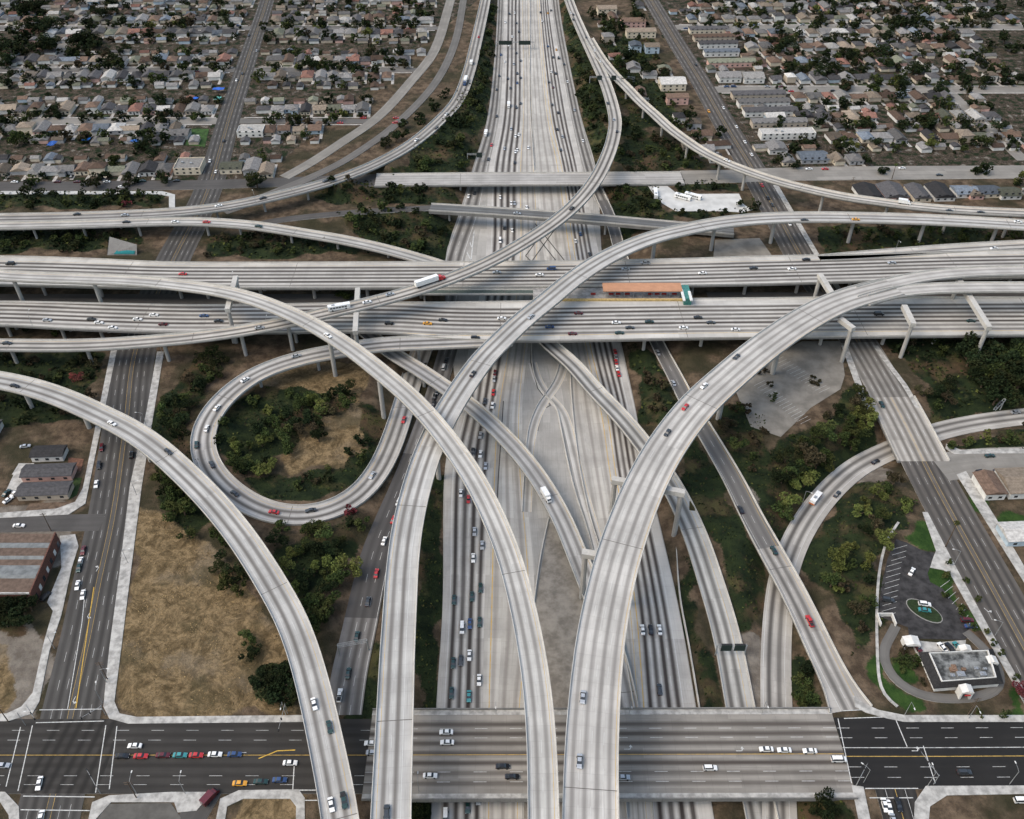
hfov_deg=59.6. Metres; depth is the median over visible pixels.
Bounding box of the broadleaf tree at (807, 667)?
[798,660,812,680]
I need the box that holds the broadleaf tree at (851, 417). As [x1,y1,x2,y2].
[838,413,855,422]
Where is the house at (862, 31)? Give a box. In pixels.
[855,27,870,36]
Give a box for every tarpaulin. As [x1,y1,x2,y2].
[47,141,56,145]
[212,87,224,89]
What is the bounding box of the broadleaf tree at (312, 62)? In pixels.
[301,55,319,69]
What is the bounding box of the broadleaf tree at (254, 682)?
[248,675,262,691]
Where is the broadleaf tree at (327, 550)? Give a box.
[317,540,339,554]
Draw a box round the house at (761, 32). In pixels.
[754,28,767,35]
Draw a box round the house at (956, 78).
[953,75,963,82]
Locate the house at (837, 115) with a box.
[831,112,843,120]
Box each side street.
[0,514,105,531]
[179,794,220,818]
[875,789,916,818]
[934,447,1023,480]
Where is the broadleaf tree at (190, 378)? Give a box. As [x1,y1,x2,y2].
[180,372,194,384]
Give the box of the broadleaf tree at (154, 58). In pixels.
[150,54,166,66]
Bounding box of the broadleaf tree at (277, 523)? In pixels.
[273,519,290,532]
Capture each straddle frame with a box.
[225,275,242,343]
[352,287,360,343]
[579,548,595,599]
[608,476,685,536]
[813,273,833,296]
[838,317,855,362]
[898,304,916,357]
[951,279,992,352]
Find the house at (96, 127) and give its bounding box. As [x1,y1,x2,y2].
[91,123,110,135]
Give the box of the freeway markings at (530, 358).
[467,223,563,497]
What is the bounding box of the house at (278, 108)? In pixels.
[270,105,284,114]
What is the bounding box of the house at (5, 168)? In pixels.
[0,162,11,176]
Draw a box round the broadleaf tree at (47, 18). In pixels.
[35,16,60,28]
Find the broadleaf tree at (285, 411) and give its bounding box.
[281,405,293,419]
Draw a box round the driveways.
[0,0,1022,180]
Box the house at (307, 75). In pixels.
[300,70,314,80]
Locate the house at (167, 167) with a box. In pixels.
[155,163,173,175]
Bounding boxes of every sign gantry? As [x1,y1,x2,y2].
[337,639,368,654]
[467,152,484,158]
[495,41,534,48]
[589,75,621,82]
[715,644,747,655]
[993,398,1005,410]
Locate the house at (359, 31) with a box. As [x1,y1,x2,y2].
[357,26,368,36]
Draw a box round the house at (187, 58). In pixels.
[180,56,192,63]
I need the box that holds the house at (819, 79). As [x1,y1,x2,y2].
[808,69,827,83]
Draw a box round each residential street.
[0,26,250,29]
[0,68,234,71]
[5,118,216,123]
[47,0,86,67]
[239,119,367,123]
[253,68,416,71]
[266,27,437,29]
[675,25,1023,29]
[715,87,1023,92]
[855,14,936,83]
[943,89,1023,160]
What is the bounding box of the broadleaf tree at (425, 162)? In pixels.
[419,155,433,165]
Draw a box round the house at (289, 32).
[285,28,295,37]
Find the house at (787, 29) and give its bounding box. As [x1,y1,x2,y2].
[782,27,793,35]
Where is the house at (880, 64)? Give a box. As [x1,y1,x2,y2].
[875,57,891,65]
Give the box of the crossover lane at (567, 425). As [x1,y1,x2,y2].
[528,362,601,550]
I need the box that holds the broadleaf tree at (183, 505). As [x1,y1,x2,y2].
[176,498,196,515]
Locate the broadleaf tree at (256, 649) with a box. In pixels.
[246,643,262,655]
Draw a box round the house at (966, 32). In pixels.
[959,29,975,36]
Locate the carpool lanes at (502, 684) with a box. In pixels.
[483,0,538,818]
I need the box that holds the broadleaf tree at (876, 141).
[868,137,883,144]
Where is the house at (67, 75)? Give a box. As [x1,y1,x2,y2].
[63,71,76,80]
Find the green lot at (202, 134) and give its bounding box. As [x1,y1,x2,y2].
[185,129,208,146]
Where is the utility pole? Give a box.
[124,781,136,797]
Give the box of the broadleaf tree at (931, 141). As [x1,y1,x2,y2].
[924,133,939,146]
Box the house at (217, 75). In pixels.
[207,70,222,80]
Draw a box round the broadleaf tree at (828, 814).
[821,810,834,818]
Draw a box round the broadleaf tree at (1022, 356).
[997,348,1023,358]
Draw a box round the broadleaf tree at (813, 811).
[808,801,824,817]
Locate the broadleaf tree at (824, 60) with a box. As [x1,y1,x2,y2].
[808,55,831,65]
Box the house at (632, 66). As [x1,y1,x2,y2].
[626,60,640,72]
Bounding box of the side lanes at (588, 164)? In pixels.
[551,0,608,200]
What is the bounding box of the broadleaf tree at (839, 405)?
[832,402,844,416]
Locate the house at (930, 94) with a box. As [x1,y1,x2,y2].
[922,89,940,101]
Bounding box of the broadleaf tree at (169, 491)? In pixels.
[164,485,178,500]
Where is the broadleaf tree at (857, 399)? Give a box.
[849,393,863,407]
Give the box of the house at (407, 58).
[397,55,409,63]
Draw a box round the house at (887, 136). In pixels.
[870,132,893,141]
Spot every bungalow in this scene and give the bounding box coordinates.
[852,181,884,197]
[875,180,910,199]
[903,182,932,201]
[924,181,956,201]
[949,185,978,197]
[968,185,985,199]
[974,185,1000,197]
[998,187,1022,199]
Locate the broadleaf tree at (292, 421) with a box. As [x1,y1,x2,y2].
[281,416,301,429]
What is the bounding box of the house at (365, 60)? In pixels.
[360,56,370,64]
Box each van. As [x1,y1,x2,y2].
[5,261,14,264]
[443,807,448,818]
[459,621,464,633]
[547,266,555,270]
[830,755,846,762]
[873,311,883,315]
[1013,796,1023,803]
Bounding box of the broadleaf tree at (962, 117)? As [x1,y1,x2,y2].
[956,113,974,128]
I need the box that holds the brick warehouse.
[0,532,60,603]
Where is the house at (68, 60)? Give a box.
[58,56,79,64]
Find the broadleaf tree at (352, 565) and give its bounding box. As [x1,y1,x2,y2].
[335,553,363,577]
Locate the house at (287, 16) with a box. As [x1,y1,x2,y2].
[281,14,292,23]
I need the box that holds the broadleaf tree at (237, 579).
[228,568,249,584]
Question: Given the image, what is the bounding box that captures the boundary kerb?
[875,521,899,707]
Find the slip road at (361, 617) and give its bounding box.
[330,349,457,714]
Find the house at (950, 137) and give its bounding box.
[937,132,958,142]
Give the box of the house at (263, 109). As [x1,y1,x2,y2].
[255,105,271,113]
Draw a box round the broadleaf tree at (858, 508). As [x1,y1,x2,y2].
[851,503,872,516]
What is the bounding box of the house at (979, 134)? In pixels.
[972,132,986,144]
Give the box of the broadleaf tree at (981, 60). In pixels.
[975,55,991,68]
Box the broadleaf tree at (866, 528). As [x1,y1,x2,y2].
[857,523,873,534]
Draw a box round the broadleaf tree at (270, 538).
[264,529,289,545]
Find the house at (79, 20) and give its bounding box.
[77,14,90,23]
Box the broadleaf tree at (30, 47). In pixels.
[13,41,36,53]
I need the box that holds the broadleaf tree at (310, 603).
[300,592,319,614]
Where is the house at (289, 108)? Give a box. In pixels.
[284,104,298,113]
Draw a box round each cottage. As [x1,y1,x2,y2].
[971,469,1008,499]
[994,467,1023,498]
[995,521,1023,546]
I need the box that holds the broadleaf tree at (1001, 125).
[991,120,1010,131]
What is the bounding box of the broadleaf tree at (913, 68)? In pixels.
[904,61,925,73]
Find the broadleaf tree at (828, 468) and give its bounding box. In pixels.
[808,450,834,471]
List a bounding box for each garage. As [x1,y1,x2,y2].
[0,83,8,88]
[0,154,10,162]
[8,12,17,15]
[10,155,25,162]
[17,96,29,102]
[18,82,28,87]
[24,82,36,88]
[27,97,42,104]
[28,10,35,15]
[28,136,39,143]
[29,36,36,42]
[30,155,41,161]
[33,48,43,54]
[38,134,50,143]
[42,152,57,163]
[44,49,57,54]
[45,96,56,102]
[46,82,55,88]
[48,11,60,16]
[51,136,65,143]
[53,154,63,162]
[56,97,70,103]
[59,79,70,87]
[72,82,80,88]
[74,155,88,162]
[78,10,86,16]
[78,97,89,103]
[81,82,92,87]
[89,135,100,145]
[93,95,103,103]
[97,137,110,144]
[104,153,122,161]
[106,81,117,87]
[114,97,119,102]
[115,36,123,42]
[118,154,127,161]
[120,49,131,54]
[120,97,131,104]
[120,137,127,143]
[123,10,132,16]
[126,37,135,43]
[127,136,142,143]
[130,11,139,16]
[134,80,144,88]
[135,96,146,101]
[139,50,150,55]
[144,38,153,43]
[147,9,156,15]
[148,98,155,102]
[151,136,161,145]
[153,152,167,162]
[154,81,165,87]
[156,37,166,42]
[165,82,178,88]
[166,98,173,103]
[173,136,184,144]
[177,48,185,54]
[178,37,190,43]
[180,151,190,156]
[188,80,198,88]
[188,135,200,144]
[190,48,200,56]
[198,95,208,103]
[199,37,209,43]
[200,81,211,87]
[202,50,209,55]
[209,50,217,55]
[210,36,218,44]
[218,36,226,43]
[227,48,237,56]
[239,9,246,15]
[239,152,249,162]
[240,136,250,144]
[244,98,256,104]
[260,50,269,54]
[260,96,269,103]
[263,137,273,143]
[267,38,275,43]
[267,80,277,88]
[270,134,280,143]
[270,154,281,162]
[272,10,282,15]
[272,48,281,54]
[273,97,284,103]
[279,38,287,42]
[282,81,290,88]
[286,135,295,143]
[293,98,304,103]
[296,82,303,89]
[297,35,306,42]
[301,11,309,16]
[305,49,311,55]
[308,96,318,103]
[309,38,319,43]
[310,135,319,143]
[311,47,318,54]
[314,9,321,15]
[316,81,323,88]
[318,10,326,15]
[320,37,332,42]
[322,51,330,54]
[323,81,330,88]
[330,10,336,15]
[335,36,342,42]
[335,81,346,87]
[337,95,343,102]
[338,11,349,16]
[341,50,349,55]
[343,94,353,103]
[348,48,357,55]
[348,82,357,88]
[357,38,367,42]
[370,81,378,89]
[372,36,379,43]
[377,84,384,88]
[389,38,397,43]
[400,38,409,43]
[403,49,414,54]
[404,10,410,16]
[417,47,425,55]
[420,36,427,42]
[669,9,677,14]
[704,9,714,13]
[705,64,716,72]
[719,65,728,70]
[733,67,744,71]
[740,53,750,57]
[747,50,757,57]
[752,144,767,150]
[753,66,762,70]
[757,103,767,106]
[758,39,768,42]
[761,50,771,58]
[767,10,775,14]
[776,51,786,58]
[782,7,791,13]
[801,144,815,150]
[802,38,812,42]
[802,103,814,111]
[804,51,811,58]
[808,125,822,131]
[813,104,824,109]
[819,124,828,130]
[825,105,838,110]
[829,50,836,57]
[833,123,844,131]
[837,10,849,14]
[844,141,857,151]
[847,106,860,111]
[854,125,870,131]
[854,141,864,151]
[861,105,877,111]
[866,38,878,42]
[866,65,875,71]
[867,142,881,151]
[870,125,885,130]
[877,123,893,128]
[878,66,887,71]
[883,144,896,150]
[885,103,896,109]
[888,66,895,71]
[901,37,910,42]
[902,51,912,58]
[904,126,916,131]
[908,103,918,110]
[911,51,921,58]
[911,122,922,130]
[915,141,931,152]
[918,104,929,111]
[920,38,931,43]
[923,53,935,58]
[929,65,938,71]
[930,102,940,110]
[931,143,946,149]
[935,122,950,131]
[939,9,952,13]
[941,65,951,71]
[942,52,955,56]
[945,104,959,110]
[949,142,960,149]
[950,121,962,130]
[955,51,966,57]
[969,104,980,110]
[970,35,982,42]
[974,65,987,71]
[974,122,987,130]
[979,105,990,111]
[981,53,996,58]
[988,65,1001,72]
[988,143,1004,150]
[1000,125,1012,131]
[1005,142,1019,150]
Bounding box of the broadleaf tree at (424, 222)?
[421,219,432,230]
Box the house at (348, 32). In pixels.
[344,28,356,36]
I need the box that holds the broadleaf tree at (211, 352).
[204,344,219,357]
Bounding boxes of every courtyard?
[6,474,22,491]
[12,463,33,474]
[26,502,71,509]
[68,457,83,470]
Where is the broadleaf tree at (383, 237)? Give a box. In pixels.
[379,233,387,243]
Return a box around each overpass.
[374,171,684,190]
[429,203,733,237]
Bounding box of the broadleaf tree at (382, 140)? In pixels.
[380,136,390,147]
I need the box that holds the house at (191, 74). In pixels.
[182,70,194,78]
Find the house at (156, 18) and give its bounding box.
[148,15,160,23]
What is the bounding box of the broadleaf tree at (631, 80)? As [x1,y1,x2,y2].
[626,75,640,86]
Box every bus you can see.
[327,301,350,311]
[653,187,657,198]
[674,192,691,200]
[685,191,701,199]
[809,490,821,505]
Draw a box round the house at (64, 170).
[57,164,77,176]
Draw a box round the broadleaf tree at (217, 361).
[207,352,229,366]
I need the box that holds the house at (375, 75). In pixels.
[368,72,379,81]
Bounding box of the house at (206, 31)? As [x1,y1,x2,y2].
[199,26,213,36]
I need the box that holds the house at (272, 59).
[266,55,284,63]
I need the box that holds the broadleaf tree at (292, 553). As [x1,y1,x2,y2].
[285,546,304,558]
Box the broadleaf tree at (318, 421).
[313,415,324,431]
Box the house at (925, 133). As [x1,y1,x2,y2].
[920,128,939,142]
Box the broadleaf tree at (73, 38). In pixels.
[65,32,86,43]
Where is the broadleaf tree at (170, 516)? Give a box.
[161,501,179,521]
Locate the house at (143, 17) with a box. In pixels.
[135,13,148,24]
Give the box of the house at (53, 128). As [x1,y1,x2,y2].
[47,125,66,132]
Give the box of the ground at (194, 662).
[0,0,1023,818]
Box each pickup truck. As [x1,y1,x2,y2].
[336,688,342,702]
[340,791,347,808]
[640,260,649,264]
[805,615,814,626]
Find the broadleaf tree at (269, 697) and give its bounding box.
[255,677,285,704]
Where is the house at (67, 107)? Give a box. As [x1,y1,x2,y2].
[58,100,75,114]
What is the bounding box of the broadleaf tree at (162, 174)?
[156,169,170,183]
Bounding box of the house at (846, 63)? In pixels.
[835,58,849,66]
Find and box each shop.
[218,161,243,173]
[242,157,261,175]
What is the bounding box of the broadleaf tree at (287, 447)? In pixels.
[281,439,294,454]
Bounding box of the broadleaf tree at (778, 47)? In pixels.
[773,43,783,55]
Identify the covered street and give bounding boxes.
[0,294,400,303]
[706,292,1023,297]
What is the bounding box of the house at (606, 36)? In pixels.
[601,32,614,42]
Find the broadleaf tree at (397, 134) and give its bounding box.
[388,130,401,142]
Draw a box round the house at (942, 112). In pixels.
[934,108,954,121]
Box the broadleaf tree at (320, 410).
[313,406,327,418]
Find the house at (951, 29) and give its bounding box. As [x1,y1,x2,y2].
[947,26,959,34]
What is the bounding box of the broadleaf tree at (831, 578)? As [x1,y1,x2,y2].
[820,571,845,587]
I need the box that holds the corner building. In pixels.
[173,157,205,174]
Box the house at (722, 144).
[706,140,731,148]
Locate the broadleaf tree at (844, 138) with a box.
[839,135,853,144]
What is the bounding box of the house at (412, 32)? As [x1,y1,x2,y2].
[403,29,415,37]
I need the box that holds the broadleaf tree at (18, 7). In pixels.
[11,0,27,12]
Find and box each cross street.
[0,174,375,190]
[0,719,371,793]
[681,165,1023,183]
[834,717,1023,788]
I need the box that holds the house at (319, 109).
[312,101,327,113]
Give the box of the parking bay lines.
[754,357,969,623]
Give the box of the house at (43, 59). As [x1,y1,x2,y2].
[37,54,53,63]
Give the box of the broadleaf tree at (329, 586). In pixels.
[315,578,338,593]
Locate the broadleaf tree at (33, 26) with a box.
[18,15,42,32]
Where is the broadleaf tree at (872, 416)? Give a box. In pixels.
[864,411,878,426]
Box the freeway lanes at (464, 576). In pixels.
[432,0,521,818]
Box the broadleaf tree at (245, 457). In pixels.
[233,454,251,469]
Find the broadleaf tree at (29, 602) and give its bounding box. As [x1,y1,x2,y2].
[13,594,38,612]
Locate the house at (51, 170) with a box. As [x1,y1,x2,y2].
[38,165,58,175]
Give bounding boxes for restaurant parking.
[879,539,969,639]
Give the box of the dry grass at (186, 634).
[111,509,284,714]
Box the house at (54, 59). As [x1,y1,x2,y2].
[49,54,65,63]
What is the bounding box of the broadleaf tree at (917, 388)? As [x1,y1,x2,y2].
[914,384,933,395]
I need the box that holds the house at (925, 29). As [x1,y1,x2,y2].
[919,27,934,36]
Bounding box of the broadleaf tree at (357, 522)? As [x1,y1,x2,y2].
[353,516,370,531]
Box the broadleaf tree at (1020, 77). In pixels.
[1016,73,1023,84]
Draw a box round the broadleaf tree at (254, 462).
[243,459,262,472]
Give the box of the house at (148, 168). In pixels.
[137,160,158,176]
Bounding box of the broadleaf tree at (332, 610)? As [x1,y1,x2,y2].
[317,605,334,623]
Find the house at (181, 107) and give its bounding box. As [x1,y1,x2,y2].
[173,103,186,115]
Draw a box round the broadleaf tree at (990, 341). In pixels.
[983,338,998,356]
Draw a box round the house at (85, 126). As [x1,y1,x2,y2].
[77,123,95,133]
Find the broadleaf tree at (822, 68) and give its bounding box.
[813,63,831,75]
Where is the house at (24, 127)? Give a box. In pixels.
[15,122,36,134]
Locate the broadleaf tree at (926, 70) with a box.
[913,60,931,72]
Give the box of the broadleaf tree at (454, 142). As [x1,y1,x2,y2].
[448,136,459,147]
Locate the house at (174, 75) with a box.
[168,69,182,80]
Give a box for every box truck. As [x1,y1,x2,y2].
[199,787,219,806]
[540,486,551,502]
[898,198,910,204]
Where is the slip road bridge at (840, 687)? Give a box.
[594,188,872,713]
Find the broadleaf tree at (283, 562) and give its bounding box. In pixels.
[278,556,295,577]
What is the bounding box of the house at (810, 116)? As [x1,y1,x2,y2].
[793,109,814,120]
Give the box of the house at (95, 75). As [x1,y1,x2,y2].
[87,68,103,81]
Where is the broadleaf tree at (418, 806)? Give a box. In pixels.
[412,802,429,814]
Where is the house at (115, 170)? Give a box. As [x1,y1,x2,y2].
[105,165,126,175]
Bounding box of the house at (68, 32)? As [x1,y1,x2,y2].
[65,29,81,36]
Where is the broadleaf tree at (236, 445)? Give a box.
[230,441,241,456]
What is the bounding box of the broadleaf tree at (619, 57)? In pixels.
[613,54,622,68]
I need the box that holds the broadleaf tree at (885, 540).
[875,528,896,550]
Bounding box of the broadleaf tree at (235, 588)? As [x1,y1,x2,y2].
[230,580,247,596]
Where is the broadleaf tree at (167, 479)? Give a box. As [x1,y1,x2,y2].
[161,471,173,484]
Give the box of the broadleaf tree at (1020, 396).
[999,391,1023,402]
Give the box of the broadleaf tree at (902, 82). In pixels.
[894,79,910,89]
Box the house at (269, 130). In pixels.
[263,124,276,135]
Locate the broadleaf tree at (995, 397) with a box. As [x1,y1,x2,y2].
[985,384,1018,407]
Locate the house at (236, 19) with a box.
[228,17,241,22]
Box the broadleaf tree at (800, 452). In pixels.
[794,437,812,454]
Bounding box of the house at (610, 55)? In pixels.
[607,52,624,59]
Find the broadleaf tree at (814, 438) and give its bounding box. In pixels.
[807,426,827,444]
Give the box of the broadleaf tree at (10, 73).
[4,66,19,76]
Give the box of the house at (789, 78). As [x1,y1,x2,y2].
[783,73,796,82]
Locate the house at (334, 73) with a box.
[327,70,342,80]
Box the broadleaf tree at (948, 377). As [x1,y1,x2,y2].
[942,374,957,384]
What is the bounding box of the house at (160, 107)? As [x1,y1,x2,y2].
[155,105,172,114]
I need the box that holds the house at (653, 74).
[640,70,657,78]
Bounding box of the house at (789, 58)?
[782,56,794,62]
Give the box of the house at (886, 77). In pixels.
[880,74,900,82]
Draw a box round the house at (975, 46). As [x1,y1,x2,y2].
[969,43,981,52]
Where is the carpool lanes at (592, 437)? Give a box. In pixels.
[529,0,647,818]
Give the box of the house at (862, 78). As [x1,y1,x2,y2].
[852,74,869,83]
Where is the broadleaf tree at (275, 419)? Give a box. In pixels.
[265,414,282,427]
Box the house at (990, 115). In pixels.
[981,111,1001,121]
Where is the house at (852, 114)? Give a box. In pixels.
[842,110,861,122]
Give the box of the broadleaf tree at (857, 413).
[850,405,865,419]
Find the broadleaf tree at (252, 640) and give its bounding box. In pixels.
[241,636,256,645]
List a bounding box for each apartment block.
[163,128,191,139]
[596,5,616,14]
[620,17,646,27]
[625,27,656,38]
[628,40,641,52]
[644,42,659,53]
[658,76,686,91]
[688,26,728,33]
[692,33,735,41]
[697,40,738,48]
[703,48,739,56]
[706,58,755,67]
[715,71,742,82]
[730,89,786,99]
[736,97,790,108]
[741,71,765,83]
[742,106,798,117]
[749,117,807,128]
[758,127,815,140]
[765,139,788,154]
[795,150,829,163]
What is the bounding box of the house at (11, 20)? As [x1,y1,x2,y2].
[7,16,21,24]
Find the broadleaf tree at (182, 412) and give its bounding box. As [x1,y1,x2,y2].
[166,411,186,427]
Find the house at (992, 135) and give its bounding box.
[986,132,1005,140]
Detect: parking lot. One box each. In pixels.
[713,238,770,256]
[736,341,844,436]
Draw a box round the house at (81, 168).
[73,161,89,174]
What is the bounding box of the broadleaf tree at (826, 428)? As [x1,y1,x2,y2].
[816,419,838,441]
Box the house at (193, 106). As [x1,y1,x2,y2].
[184,101,200,114]
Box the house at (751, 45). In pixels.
[744,41,759,51]
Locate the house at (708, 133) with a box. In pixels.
[691,129,712,138]
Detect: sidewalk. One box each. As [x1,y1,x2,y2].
[0,191,174,207]
[0,350,116,517]
[0,534,78,720]
[0,792,18,818]
[89,792,205,818]
[103,351,302,723]
[216,789,304,818]
[773,185,840,289]
[841,346,869,408]
[852,785,869,818]
[853,695,1023,721]
[873,346,919,407]
[914,785,1023,818]
[922,512,1023,702]
[945,444,1023,453]
[957,471,1023,581]
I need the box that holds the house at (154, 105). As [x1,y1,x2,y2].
[141,103,157,114]
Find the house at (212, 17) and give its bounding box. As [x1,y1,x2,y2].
[206,15,217,23]
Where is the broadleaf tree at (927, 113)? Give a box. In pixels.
[919,111,934,124]
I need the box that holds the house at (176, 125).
[169,121,181,128]
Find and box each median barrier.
[522,363,559,511]
[523,517,548,707]
[529,64,534,170]
[531,343,592,549]
[570,374,598,544]
[624,654,634,706]
[676,549,699,706]
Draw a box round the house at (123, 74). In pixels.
[115,69,128,81]
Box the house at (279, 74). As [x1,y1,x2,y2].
[273,69,286,80]
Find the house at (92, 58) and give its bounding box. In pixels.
[88,55,101,64]
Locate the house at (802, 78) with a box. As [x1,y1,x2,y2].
[795,72,811,83]
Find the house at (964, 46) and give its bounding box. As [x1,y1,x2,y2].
[956,40,972,51]
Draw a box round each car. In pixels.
[0,762,10,768]
[1,341,11,344]
[1,489,10,496]
[2,496,13,503]
[9,383,19,387]
[12,523,24,527]
[19,444,30,448]
[35,776,43,790]
[38,809,45,818]
[39,591,51,601]
[74,580,80,590]
[76,563,81,572]
[78,557,83,564]
[80,545,86,554]
[80,589,85,599]
[94,480,98,487]
[97,461,101,469]
[99,443,103,451]
[107,420,116,425]
[114,753,129,758]
[127,743,141,748]
[129,451,133,458]
[133,753,148,758]
[155,752,170,758]
[164,448,171,454]
[172,752,187,758]
[189,752,203,758]
[207,751,222,757]
[208,460,214,467]
[213,404,220,411]
[227,751,241,757]
[230,490,238,496]
[232,780,247,786]
[240,377,249,382]
[253,779,268,784]
[268,509,279,514]
[272,777,286,782]
[282,760,297,765]
[291,354,300,357]
[305,508,315,512]
[310,697,317,710]
[326,720,332,733]
[327,796,334,812]
[345,667,351,678]
[354,631,359,641]
[364,740,374,746]
[365,596,370,606]
[366,750,373,755]
[368,471,375,478]
[373,568,378,577]
[381,536,386,545]
[383,804,389,818]
[384,321,393,324]
[423,773,436,778]
[439,729,452,734]
[440,739,453,745]
[449,687,453,698]
[450,657,455,668]
[452,595,455,604]
[458,655,462,665]
[459,489,462,496]
[465,802,469,813]
[466,690,471,701]
[467,618,471,628]
[467,650,471,660]
[470,591,473,601]
[471,335,479,338]
[471,553,474,562]
[472,527,476,535]
[476,674,481,685]
[477,617,481,626]
[478,583,482,592]
[480,540,483,549]
[495,763,509,769]
[505,773,518,779]
[576,753,582,768]
[580,690,585,703]
[619,774,629,780]
[640,624,644,634]
[648,624,652,634]
[657,624,661,634]
[657,683,662,695]
[663,429,670,436]
[681,403,688,410]
[693,315,702,318]
[700,382,707,388]
[703,764,717,770]
[731,327,739,330]
[737,505,743,513]
[759,746,773,752]
[770,546,777,554]
[777,747,791,752]
[802,748,817,753]
[833,490,840,497]
[871,459,879,464]
[880,797,887,812]
[881,596,894,602]
[886,800,892,814]
[889,813,895,818]
[894,797,902,811]
[908,567,915,576]
[915,647,922,651]
[918,600,930,606]
[918,607,930,612]
[937,642,947,650]
[944,642,955,650]
[956,769,971,775]
[960,617,973,622]
[964,624,976,628]
[984,453,995,457]
[1010,410,1020,413]
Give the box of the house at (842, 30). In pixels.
[829,28,848,35]
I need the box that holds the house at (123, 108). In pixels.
[115,105,129,113]
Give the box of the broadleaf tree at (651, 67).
[639,63,656,74]
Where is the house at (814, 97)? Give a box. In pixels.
[805,92,821,102]
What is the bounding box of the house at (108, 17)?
[100,14,112,23]
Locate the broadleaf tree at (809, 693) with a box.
[804,691,820,703]
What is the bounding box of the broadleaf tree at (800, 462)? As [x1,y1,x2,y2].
[795,459,813,473]
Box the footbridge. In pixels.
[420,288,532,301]
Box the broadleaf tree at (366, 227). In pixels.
[359,219,375,231]
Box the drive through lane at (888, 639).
[879,623,1004,702]
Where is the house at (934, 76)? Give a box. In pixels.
[925,72,939,83]
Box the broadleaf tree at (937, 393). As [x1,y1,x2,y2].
[925,384,946,396]
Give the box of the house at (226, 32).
[222,29,237,36]
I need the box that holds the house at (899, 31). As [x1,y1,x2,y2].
[894,27,909,36]
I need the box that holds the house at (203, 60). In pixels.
[201,56,219,63]
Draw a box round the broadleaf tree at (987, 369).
[978,362,1008,382]
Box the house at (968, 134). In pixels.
[954,129,975,142]
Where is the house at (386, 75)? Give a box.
[382,71,391,80]
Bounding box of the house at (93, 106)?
[84,101,101,113]
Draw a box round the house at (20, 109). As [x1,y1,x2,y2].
[14,105,29,115]
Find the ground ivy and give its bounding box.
[0,3,1023,818]
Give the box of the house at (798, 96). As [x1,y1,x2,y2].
[790,92,807,101]
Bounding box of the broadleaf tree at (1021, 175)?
[1013,170,1023,183]
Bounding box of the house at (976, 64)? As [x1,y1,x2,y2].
[973,56,989,65]
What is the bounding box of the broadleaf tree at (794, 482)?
[785,478,801,489]
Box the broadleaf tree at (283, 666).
[265,660,290,676]
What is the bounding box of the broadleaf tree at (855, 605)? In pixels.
[846,600,869,614]
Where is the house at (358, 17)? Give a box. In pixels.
[352,14,361,24]
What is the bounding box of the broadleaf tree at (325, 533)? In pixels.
[314,522,333,539]
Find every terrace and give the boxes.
[0,419,3,431]
[14,481,74,500]
[19,462,77,481]
[29,444,68,461]
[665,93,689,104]
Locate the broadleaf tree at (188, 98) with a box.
[179,91,192,103]
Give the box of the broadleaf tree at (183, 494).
[170,481,184,496]
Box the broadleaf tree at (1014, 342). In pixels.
[1009,338,1019,350]
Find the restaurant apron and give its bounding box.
[930,551,947,570]
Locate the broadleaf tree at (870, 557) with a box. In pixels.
[861,550,875,569]
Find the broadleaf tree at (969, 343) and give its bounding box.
[955,331,979,358]
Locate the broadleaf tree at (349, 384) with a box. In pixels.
[332,379,355,393]
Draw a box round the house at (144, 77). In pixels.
[141,69,154,80]
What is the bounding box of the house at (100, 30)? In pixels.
[92,26,106,36]
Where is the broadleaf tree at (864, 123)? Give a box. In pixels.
[856,119,873,127]
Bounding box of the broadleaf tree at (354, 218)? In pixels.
[349,214,358,227]
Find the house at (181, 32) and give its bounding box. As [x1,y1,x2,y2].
[175,29,188,36]
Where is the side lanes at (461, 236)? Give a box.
[445,0,503,301]
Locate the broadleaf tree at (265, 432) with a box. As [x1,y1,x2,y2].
[259,427,274,438]
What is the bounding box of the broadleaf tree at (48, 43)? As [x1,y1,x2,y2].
[34,36,57,49]
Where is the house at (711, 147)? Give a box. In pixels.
[699,144,715,156]
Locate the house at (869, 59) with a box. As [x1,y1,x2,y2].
[863,56,877,66]
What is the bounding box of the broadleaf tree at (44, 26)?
[37,19,57,30]
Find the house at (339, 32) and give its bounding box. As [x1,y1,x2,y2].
[333,27,344,35]
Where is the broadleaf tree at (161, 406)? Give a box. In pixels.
[156,401,165,418]
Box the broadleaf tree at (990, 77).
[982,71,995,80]
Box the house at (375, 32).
[370,28,379,37]
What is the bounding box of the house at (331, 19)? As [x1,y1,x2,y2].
[327,16,338,23]
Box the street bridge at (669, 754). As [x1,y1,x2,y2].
[361,707,857,801]
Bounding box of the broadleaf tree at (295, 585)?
[290,578,300,593]
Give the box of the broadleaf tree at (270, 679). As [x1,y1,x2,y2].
[264,673,282,694]
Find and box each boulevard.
[18,0,273,818]
[644,0,1023,687]
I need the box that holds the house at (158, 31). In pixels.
[151,29,165,35]
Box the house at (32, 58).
[23,53,39,64]
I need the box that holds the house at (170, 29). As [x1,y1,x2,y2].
[162,28,176,36]
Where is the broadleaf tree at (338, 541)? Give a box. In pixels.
[331,536,346,550]
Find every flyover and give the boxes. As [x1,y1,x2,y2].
[0,0,621,363]
[0,269,559,818]
[0,371,358,818]
[370,211,1023,818]
[562,265,1023,818]
[584,37,1023,237]
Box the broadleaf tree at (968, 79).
[960,69,978,81]
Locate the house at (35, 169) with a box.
[25,163,44,177]
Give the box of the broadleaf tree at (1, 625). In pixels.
[0,618,8,627]
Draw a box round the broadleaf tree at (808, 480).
[794,469,820,486]
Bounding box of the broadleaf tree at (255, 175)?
[245,171,259,179]
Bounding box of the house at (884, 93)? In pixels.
[878,89,896,100]
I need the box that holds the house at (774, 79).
[769,75,782,83]
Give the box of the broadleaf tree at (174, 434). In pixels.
[168,424,190,439]

